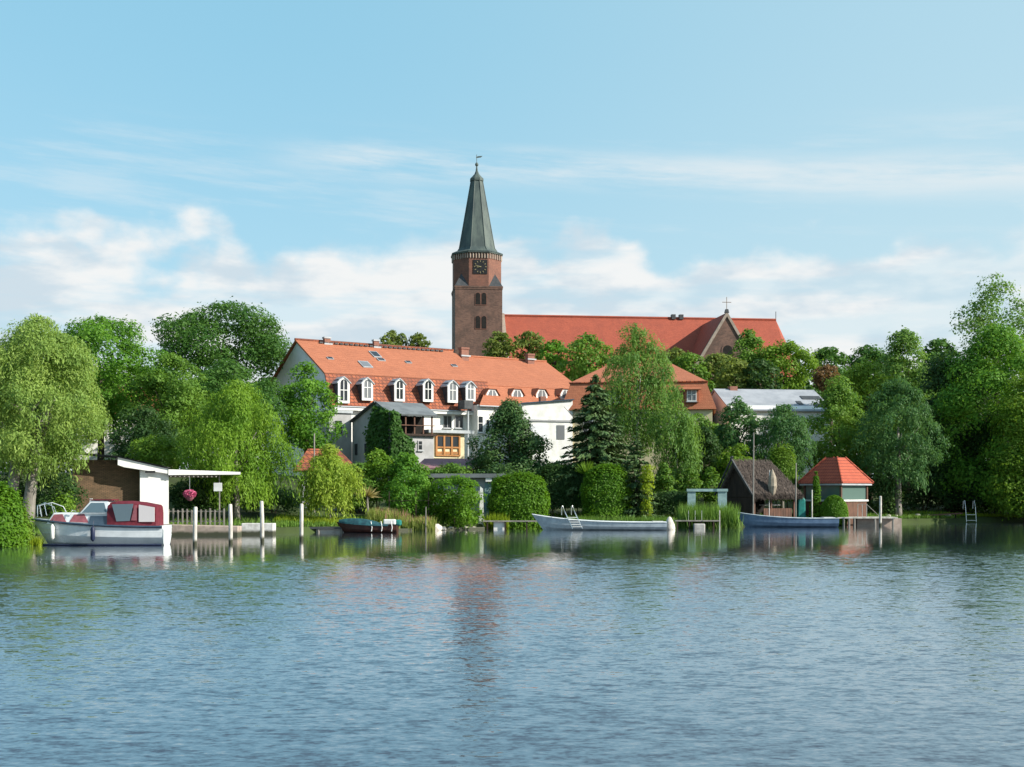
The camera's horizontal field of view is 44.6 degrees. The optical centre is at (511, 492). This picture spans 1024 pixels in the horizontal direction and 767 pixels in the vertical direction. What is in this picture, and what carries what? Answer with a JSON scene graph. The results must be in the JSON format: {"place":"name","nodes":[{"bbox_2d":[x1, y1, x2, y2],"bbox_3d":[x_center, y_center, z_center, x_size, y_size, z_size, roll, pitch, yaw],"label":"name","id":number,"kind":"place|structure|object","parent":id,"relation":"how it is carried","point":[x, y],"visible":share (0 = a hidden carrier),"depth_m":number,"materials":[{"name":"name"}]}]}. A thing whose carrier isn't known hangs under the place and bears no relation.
{"place":"outdoors","nodes":[
{"label":"outdoors","id":0,"kind":"place"},
{"bbox_2d":[0,472,1022,541],"bbox_3d":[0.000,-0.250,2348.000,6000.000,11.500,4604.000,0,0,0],"label":"ground","id":1,"kind":"structure","parent":0,"point":[306,529],"depth_m":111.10,"materials":[{"name":"green plant"}]},
{"bbox_2d":[0,475,32,547],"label":"bank bush","id":2,"kind":"object","parent":1,"relation":"on","point":[11,514],"visible":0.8,"depth_m":68.62,"materials":[{"name":"green plant"}]},
{"bbox_2d":[22,470,88,515],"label":"garden shrub","id":3,"kind":"object","parent":1,"relation":"on","point":[62,486],"visible":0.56,"depth_m":83.56,"materials":[{"name":"green plant"}]},
{"bbox_2d":[0,312,118,521],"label":"willow tree","id":4,"kind":"object","parent":1,"relation":"on","point":[62,363],"visible":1,"depth_m":79.55,"materials":[{"name":"green plant"}]},
{"bbox_2d":[47,489,78,518],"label":"bank bush","id":5,"kind":"object","parent":1,"relation":"on","point":[66,501],"visible":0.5,"depth_m":77.06,"materials":[{"name":"green plant"}]},
{"bbox_2d":[37,312,167,459],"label":"maple tree","id":6,"kind":"object","parent":1,"relation":"on","point":[102,329],"visible":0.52,"depth_m":113.83,"materials":[{"name":"green plant"}]},
{"bbox_2d":[75,390,158,459],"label":"white house","id":7,"kind":"structure","parent":1,"relation":"on","point":[107,449],"depth_m":123.85,"materials":[{"name":"paint"}]},
{"bbox_2d":[104,404,185,465],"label":"leafy tree","id":8,"kind":"object","parent":1,"relation":"on","point":[138,419],"visible":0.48,"depth_m":103.20,"materials":[{"name":"green plant"}]},
{"bbox_2d":[125,434,182,469],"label":"garden shrub","id":9,"kind":"object","parent":1,"relation":"on","point":[149,447],"visible":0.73,"depth_m":95.93,"materials":[{"name":"green plant"}]},
{"bbox_2d":[72,453,239,523],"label":"boathouse","id":10,"kind":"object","parent":1,"relation":"on","point":[122,478],"visible":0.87,"depth_m":87.20,"materials":[{"name":"paint"}]},
{"bbox_2d":[111,352,212,464],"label":"leafy tree","id":11,"kind":"object","parent":1,"relation":"on","point":[158,383],"visible":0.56,"depth_m":110.86,"materials":[{"name":"green plant"}]},
{"bbox_2d":[169,508,224,524],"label":"picket fence","id":12,"kind":"object","parent":1,"relation":"on","point":[200,511],"visible":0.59,"depth_m":87.77,"materials":[{"name":"grey wood"}]},
{"bbox_2d":[169,475,234,519],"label":"garden shrub","id":13,"kind":"object","parent":1,"relation":"on","point":[180,500],"visible":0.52,"depth_m":92.89,"materials":[{"name":"green plant"}]},
{"bbox_2d":[164,524,241,535],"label":"quay wall","id":14,"kind":"structure","parent":1,"relation":"on","point":[202,530],"depth_m":86.00,"materials":[{"name":"concrete"}]},
{"bbox_2d":[148,296,291,458],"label":"chestnut tree","id":15,"kind":"object","parent":1,"relation":"on","point":[264,348],"visible":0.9,"depth_m":139.06,"materials":[{"name":"green plant"}]},
{"bbox_2d":[174,358,289,455],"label":"leafy tree","id":16,"kind":"object","parent":1,"relation":"on","point":[215,380],"visible":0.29,"depth_m":117.29,"materials":[{"name":"green plant"}]},
{"bbox_2d":[175,379,308,519],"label":"willow tree","id":17,"kind":"object","parent":1,"relation":"on","point":[254,485],"visible":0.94,"depth_m":93.34,"materials":[{"name":"green plant"}]},
{"bbox_2d":[241,523,275,534],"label":"concrete block","id":18,"kind":"structure","parent":1,"relation":"on","point":[254,528],"depth_m":88.00,"materials":[{"name":"white concrete"}]},
{"bbox_2d":[239,483,317,514],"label":"garden shrub","id":19,"kind":"object","parent":1,"relation":"on","point":[281,500],"visible":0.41,"depth_m":99.68,"materials":[{"name":"green plant"}]},
{"bbox_2d":[272,361,348,453],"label":"leafy tree","id":20,"kind":"object","parent":1,"relation":"on","point":[300,421],"visible":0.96,"depth_m":121.78,"materials":[{"name":"green plant"}]},
{"bbox_2d":[274,513,366,524],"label":"meadow grass","id":21,"kind":"structure","parent":1,"relation":"on","point":[312,518],"depth_m":95.87,"materials":[{"name":"green plant"}]},
{"bbox_2d":[293,449,352,511],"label":"garden hut","id":22,"kind":"object","parent":1,"relation":"on","point":[308,454],"visible":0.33,"depth_m":106.97,"materials":[{"name":"paint"}]},
{"bbox_2d":[292,443,366,519],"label":"willow tree","id":23,"kind":"object","parent":1,"relation":"on","point":[320,480],"visible":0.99,"depth_m":95.67,"materials":[{"name":"green plant"}]},
{"bbox_2d":[337,461,379,512],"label":"garden shrub","id":24,"kind":"object","parent":1,"relation":"on","point":[367,482],"visible":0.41,"depth_m":105.45,"materials":[{"name":"green plant"}]},
{"bbox_2d":[318,400,437,480],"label":"garden annex","id":25,"kind":"object","parent":1,"relation":"on","point":[412,425],"visible":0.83,"depth_m":126.74,"materials":[{"name":"paint"}]},
{"bbox_2d":[362,405,416,475],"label":"ivy","id":26,"kind":"object","parent":25,"relation":"attached to","point":[400,441],"visible":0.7,"depth_m":123.08,"materials":[{"name":"green plant"}]},
{"bbox_2d":[358,447,397,508],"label":"garden shrub","id":27,"kind":"object","parent":1,"relation":"on","point":[375,469],"visible":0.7,"depth_m":106.14,"materials":[{"name":"green plant"}]},
{"bbox_2d":[379,329,408,345],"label":"leafy tree","id":28,"kind":"object","parent":1,"relation":"on","point":[395,339],"visible":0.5,"depth_m":177.37,"materials":[{"name":"green plant"}]},
{"bbox_2d":[365,507,440,530],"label":"dry grass","id":29,"kind":"structure","parent":1,"relation":"on","point":[413,524],"depth_m":97.41,"materials":[{"name":"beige plant"}]},
{"bbox_2d":[378,470,437,518],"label":"hedge","id":30,"kind":"object","parent":1,"relation":"on","point":[418,485],"visible":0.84,"depth_m":100.65,"materials":[{"name":"green plant"}]},
{"bbox_2d":[384,452,433,499],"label":"garden shrub","id":31,"kind":"object","parent":1,"relation":"on","point":[406,463],"visible":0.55,"depth_m":105.35,"materials":[{"name":"green plant"}]},
{"bbox_2d":[267,337,571,474],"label":"mansard house","id":32,"kind":"structure","parent":1,"relation":"on","point":[453,390],"depth_m":140.74,"materials":[{"name":"orange tile"}]},
{"bbox_2d":[408,332,430,346],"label":"leafy tree","id":33,"kind":"object","parent":1,"relation":"on","point":[417,338],"visible":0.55,"depth_m":177.59,"materials":[{"name":"green plant"}]},
{"bbox_2d":[418,459,473,504],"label":"lean to","id":34,"kind":"object","parent":1,"relation":"on","point":[431,464],"visible":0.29,"depth_m":117.37,"materials":[{"name":"purple wood"}]},
{"bbox_2d":[424,429,473,458],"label":"timber bay","id":35,"kind":"object","parent":1,"relation":"on","point":[448,444],"visible":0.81,"depth_m":128.03,"materials":[{"name":"beige paint"}]},
{"bbox_2d":[435,435,460,455],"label":"window","id":36,"kind":"structure","parent":35,"relation":"in","point":[441,441],"depth_m":127.97,"materials":[{"name":"orange wood"}]},
{"bbox_2d":[424,462,474,485],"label":"garden shrub","id":37,"kind":"object","parent":1,"relation":"on","point":[452,468],"visible":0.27,"depth_m":111.51,"materials":[{"name":"green plant"}]},
{"bbox_2d":[419,475,487,528],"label":"hedge","id":38,"kind":"object","parent":1,"relation":"on","point":[443,503],"visible":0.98,"depth_m":99.85,"materials":[{"name":"green plant"}]},
{"bbox_2d":[427,474,504,518],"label":"flat shed","id":39,"kind":"structure","parent":1,"relation":"on","point":[483,480],"depth_m":106.10,"materials":[{"name":"paint"}]},
{"bbox_2d":[481,331,517,357],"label":"leafy tree","id":40,"kind":"object","parent":1,"relation":"on","point":[498,349],"visible":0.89,"depth_m":171.28,"materials":[{"name":"green plant"}]},
{"bbox_2d":[0,365,1002,474],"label":"distant wood","id":41,"kind":"object","parent":1,"relation":"on","point":[808,386],"visible":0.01,"depth_m":240.34,"materials":[{"name":"green plant"}]},
{"bbox_2d":[465,396,552,474],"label":"yew tree","id":42,"kind":"object","parent":1,"relation":"on","point":[510,423],"visible":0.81,"depth_m":114.59,"materials":[{"name":"green plant"}]},
{"bbox_2d":[486,468,550,528],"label":"hedge","id":43,"kind":"object","parent":1,"relation":"on","point":[510,494],"visible":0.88,"depth_m":102.79,"materials":[{"name":"green plant"}]},
{"bbox_2d":[510,329,545,359],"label":"leafy tree","id":44,"kind":"object","parent":1,"relation":"on","point":[534,342],"visible":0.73,"depth_m":173.00,"materials":[{"name":"green plant"}]},
{"bbox_2d":[513,396,573,481],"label":"white extension","id":45,"kind":"object","parent":1,"relation":"on","point":[551,419],"visible":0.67,"depth_m":138.17,"materials":[{"name":"paint"}]},
{"bbox_2d":[538,339,570,372],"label":"leafy tree","id":46,"kind":"object","parent":1,"relation":"on","point":[553,347],"visible":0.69,"depth_m":169.14,"materials":[{"name":"green plant"}]},
{"bbox_2d":[536,460,602,517],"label":"hedge","id":47,"kind":"object","parent":1,"relation":"on","point":[548,472],"visible":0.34,"depth_m":109.50,"materials":[{"name":"green plant"}]},
{"bbox_2d":[555,332,616,381],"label":"leafy tree","id":48,"kind":"object","parent":1,"relation":"on","point":[578,367],"visible":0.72,"depth_m":164.37,"materials":[{"name":"green plant"}]},
{"bbox_2d":[547,374,659,502],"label":"spruce tree","id":49,"kind":"object","parent":1,"relation":"on","point":[600,444],"visible":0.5,"depth_m":111.74,"materials":[{"name":"green plant"}]},
{"bbox_2d":[578,461,633,519],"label":"hedge","id":50,"kind":"object","parent":1,"relation":"on","point":[610,478],"visible":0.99,"depth_m":106.72,"materials":[{"name":"green plant"}]},
{"bbox_2d":[451,155,793,388],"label":"church","id":51,"kind":"structure","parent":1,"relation":"on","point":[479,317],"depth_m":212.96,"materials":[{"name":"brick"}]},
{"bbox_2d":[595,321,677,481],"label":"birch tree","id":52,"kind":"object","parent":1,"relation":"on","point":[623,403],"visible":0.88,"depth_m":123.91,"materials":[{"name":"green plant"}]},
{"bbox_2d":[610,435,665,519],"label":"spruce tree","id":53,"kind":"object","parent":1,"relation":"on","point":[638,495],"visible":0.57,"depth_m":107.59,"materials":[{"name":"green plant"}]},
{"bbox_2d":[564,364,716,480],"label":"hipped house","id":54,"kind":"structure","parent":1,"relation":"on","point":[697,396],"depth_m":137.94,"materials":[{"name":"orange tile"}]},
{"bbox_2d":[638,464,655,517],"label":"garden shrub","id":55,"kind":"object","parent":1,"relation":"on","point":[647,476],"visible":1,"depth_m":106.28,"materials":[{"name":"green plant"}]},
{"bbox_2d":[651,463,678,514],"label":"garden shrub","id":56,"kind":"object","parent":1,"relation":"on","point":[661,478],"visible":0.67,"depth_m":113.67,"materials":[{"name":"green plant"}]},
{"bbox_2d":[644,385,705,490],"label":"birch tree","id":57,"kind":"object","parent":1,"relation":"on","point":[685,444],"visible":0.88,"depth_m":119.17,"materials":[{"name":"green plant"}]},
{"bbox_2d":[651,490,699,515],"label":"hedge","id":58,"kind":"object","parent":1,"relation":"on","point":[670,502],"visible":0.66,"depth_m":111.08,"materials":[{"name":"green plant"}]},
{"bbox_2d":[675,468,704,500],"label":"garden shrub","id":59,"kind":"object","parent":1,"relation":"on","point":[693,483],"visible":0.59,"depth_m":117.53,"materials":[{"name":"green plant"}]},
{"bbox_2d":[670,352,715,391],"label":"leafy tree","id":60,"kind":"object","parent":1,"relation":"on","point":[684,361],"visible":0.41,"depth_m":170.91,"materials":[{"name":"green plant"}]},
{"bbox_2d":[667,413,722,499],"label":"leafy tree","id":61,"kind":"object","parent":1,"relation":"on","point":[708,423],"visible":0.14,"depth_m":128.94,"materials":[{"name":"green plant"}]},
{"bbox_2d":[689,426,723,505],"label":"garden shrub","id":62,"kind":"object","parent":1,"relation":"on","point":[711,440],"visible":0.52,"depth_m":122.39,"materials":[{"name":"green plant"}]},
{"bbox_2d":[686,489,727,506],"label":"pergola","id":63,"kind":"object","parent":1,"relation":"on","point":[691,497],"visible":0.57,"depth_m":110.50,"materials":[{"name":"teal paint"}]},
{"bbox_2d":[700,466,722,505],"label":"garden shrub","id":64,"kind":"object","parent":1,"relation":"on","point":[710,496],"visible":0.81,"depth_m":118.19,"materials":[{"name":"green plant"}]},
{"bbox_2d":[703,352,737,392],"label":"leafy tree","id":65,"kind":"object","parent":1,"relation":"on","point":[714,360],"visible":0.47,"depth_m":172.66,"materials":[{"name":"green plant"}]},
{"bbox_2d":[710,443,755,485],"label":"garden shrub","id":66,"kind":"object","parent":1,"relation":"on","point":[738,451],"visible":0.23,"depth_m":120.46,"materials":[{"name":"green plant"}]},
{"bbox_2d":[714,357,757,388],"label":"leafy tree","id":67,"kind":"object","parent":1,"relation":"on","point":[730,365],"visible":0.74,"depth_m":165.13,"materials":[{"name":"green plant"}]},
{"bbox_2d":[710,395,763,466],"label":"leafy tree","id":68,"kind":"object","parent":1,"relation":"on","point":[728,434],"visible":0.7,"depth_m":125.18,"materials":[{"name":"green plant"}]},
{"bbox_2d":[728,328,765,385],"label":"leafy tree","id":69,"kind":"object","parent":1,"relation":"on","point":[749,341],"visible":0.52,"depth_m":176.74,"materials":[{"name":"green plant"}]},
{"bbox_2d":[714,456,804,516],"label":"thatched hut","id":70,"kind":"object","parent":1,"relation":"on","point":[737,482],"visible":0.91,"depth_m":112.55,"materials":[{"name":"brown wood"}]},
{"bbox_2d":[740,358,783,389],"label":"leafy tree","id":71,"kind":"object","parent":1,"relation":"on","point":[764,377],"visible":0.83,"depth_m":163.80,"materials":[{"name":"green plant"}]},
{"bbox_2d":[711,386,829,479],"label":"grey roofed house","id":72,"kind":"structure","parent":1,"relation":"on","point":[761,402],"depth_m":146.68,"materials":[{"name":"white paint"}]},
{"bbox_2d":[766,443,798,507],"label":"arched topiary","id":73,"kind":"object","parent":1,"relation":"on","point":[782,459],"visible":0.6,"depth_m":118.06,"materials":[{"name":"green plant"}]},
{"bbox_2d":[748,402,817,507],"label":"willow tree","id":74,"kind":"object","parent":1,"relation":"on","point":[780,425],"visible":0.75,"depth_m":122.92,"materials":[{"name":"green plant"}]},
{"bbox_2d":[747,339,823,389],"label":"leafy tree","id":75,"kind":"object","parent":1,"relation":"on","point":[797,380],"visible":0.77,"depth_m":174.13,"materials":[{"name":"green plant"}]},
{"bbox_2d":[809,471,821,517],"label":"cypress","id":76,"kind":"object","parent":1,"relation":"on","point":[816,497],"visible":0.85,"depth_m":113.32,"materials":[{"name":"green plant"}]},
{"bbox_2d":[810,364,839,401],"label":"copper beech","id":77,"kind":"object","parent":1,"relation":"on","point":[819,375],"visible":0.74,"depth_m":164.55,"materials":[{"name":"brown plant"}]},
{"bbox_2d":[810,346,850,448],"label":"leafy tree","id":78,"kind":"object","parent":1,"relation":"on","point":[826,354],"visible":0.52,"depth_m":198.88,"materials":[{"name":"green plant"}]},
{"bbox_2d":[819,495,848,525],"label":"round topiary","id":79,"kind":"object","parent":1,"relation":"on","point":[834,506],"visible":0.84,"depth_m":112.00,"materials":[{"name":"green plant"}]},
{"bbox_2d":[798,456,873,523],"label":"pavilion","id":80,"kind":"structure","parent":1,"relation":"on","point":[847,480],"depth_m":115.26,"materials":[{"name":"tile"}]},
{"bbox_2d":[800,374,876,474],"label":"leafy tree","id":81,"kind":"object","parent":1,"relation":"on","point":[836,391],"visible":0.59,"depth_m":128.75,"materials":[{"name":"green plant"}]},
{"bbox_2d":[838,360,899,499],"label":"leafy tree","id":82,"kind":"object","parent":1,"relation":"on","point":[863,379],"visible":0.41,"depth_m":141.16,"materials":[{"name":"green plant"}]},
{"bbox_2d":[840,343,899,473],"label":"leafy tree","id":83,"kind":"object","parent":1,"relation":"on","point":[865,352],"visible":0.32,"depth_m":203.16,"materials":[{"name":"green plant"}]},
{"bbox_2d":[861,474,903,515],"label":"garden shrub","id":84,"kind":"object","parent":1,"relation":"on","point":[887,499],"visible":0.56,"depth_m":123.76,"materials":[{"name":"green plant"}]},
{"bbox_2d":[849,375,954,515],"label":"willow tree","id":85,"kind":"object","parent":1,"relation":"on","point":[882,465],"visible":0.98,"depth_m":122.77,"materials":[{"name":"green plant"}]},
{"bbox_2d":[877,325,937,490],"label":"leafy tree","id":86,"kind":"object","parent":1,"relation":"on","point":[905,340],"visible":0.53,"depth_m":148.82,"materials":[{"name":"green plant"}]},
{"bbox_2d":[888,469,954,511],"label":"garden shrub","id":87,"kind":"object","parent":1,"relation":"on","point":[911,499],"visible":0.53,"depth_m":130.43,"materials":[{"name":"green plant"}]},
{"bbox_2d":[917,338,961,416],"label":"leafy tree","id":88,"kind":"object","parent":1,"relation":"on","point":[936,345],"visible":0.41,"depth_m":189.10,"materials":[{"name":"green plant"}]},
{"bbox_2d":[896,349,997,511],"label":"leafy tree","id":89,"kind":"object","parent":1,"relation":"on","point":[938,377],"visible":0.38,"depth_m":131.03,"materials":[{"name":"green plant"}]},
{"bbox_2d":[934,474,995,512],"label":"garden shrub","id":90,"kind":"object","parent":1,"relation":"on","point":[977,500],"visible":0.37,"depth_m":129.26,"materials":[{"name":"green plant"}]},
{"bbox_2d":[919,396,1014,511],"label":"leafy tree","id":91,"kind":"object","parent":1,"relation":"on","point":[985,435],"visible":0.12,"depth_m":129.90,"materials":[{"name":"green plant"}]},
{"bbox_2d":[924,320,1023,514],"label":"leafy tree","id":92,"kind":"object","parent":1,"relation":"on","point":[998,340],"visible":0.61,"depth_m":127.93,"materials":[{"name":"green plant"}]},
{"bbox_2d":[949,272,1023,403],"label":"poplar tree","id":93,"kind":"object","parent":1,"relation":"on","point":[979,320],"visible":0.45,"depth_m":136.28,"materials":[{"name":"green plant"}]},
{"bbox_2d":[979,370,1023,522],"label":"leafy tree","id":94,"kind":"object","parent":1,"relation":"on","point":[1018,418],"visible":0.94,"depth_m":123.01,"materials":[{"name":"green plant"}]},
{"bbox_2d":[0,522,1023,766],"bbox_3d":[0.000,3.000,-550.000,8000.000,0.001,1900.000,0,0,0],"label":"water","id":95,"kind":"structure","parent":0,"point":[864,646],"depth_m":23.87,"materials":[{"name":"blue liquid"}]},
{"bbox_2d":[3,492,37,545],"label":"reeds","id":96,"kind":"object","parent":95,"relation":"in","point":[30,535],"visible":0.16,"depth_m":70.25,"materials":[{"name":"green plant"}]},
{"bbox_2d":[31,499,171,545],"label":"motor cruiser","id":97,"kind":"object","parent":95,"relation":"on","point":[103,522],"visible":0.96,"depth_m":70.58,"materials":[{"name":"white plastic"}]},
{"bbox_2d":[337,518,401,532],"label":"covered boat","id":98,"kind":"object","parent":95,"relation":"on","point":[353,525],"visible":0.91,"depth_m":92.90,"materials":[{"name":"teal fabric"}]},
{"bbox_2d":[532,514,666,529],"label":"white punt","id":99,"kind":"object","parent":95,"relation":"on","point":[550,523],"visible":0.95,"depth_m":98.95,"materials":[{"name":"grey paint"}]},
{"bbox_2d":[566,514,674,522],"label":"reed bed","id":100,"kind":"object","parent":95,"relation":"in","point":[628,518],"visible":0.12,"depth_m":101.46,"materials":[{"name":"green plant"}]},
{"bbox_2d":[674,500,743,528],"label":"reed bed","id":101,"kind":"object","parent":95,"relation":"in","point":[730,518],"visible":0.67,"depth_m":104.07,"materials":[{"name":"green plant"}]},
{"bbox_2d":[738,512,838,526],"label":"blue punt","id":102,"kind":"object","parent":95,"relation":"on","point":[751,520],"visible":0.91,"depth_m":107.43,"materials":[{"name":"paint"}]},
{"bbox_2d":[837,517,901,525],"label":"landing deck","id":103,"kind":"structure","parent":95,"relation":"in","point":[874,521],"depth_m":112.30,"materials":[{"name":"grey wood"}]},
{"bbox_2d":[0,0,1023,470],"label":"sky","id":104,"kind":"structure","parent":0,"point":[846,174],"materials":[{"name":"blue"}]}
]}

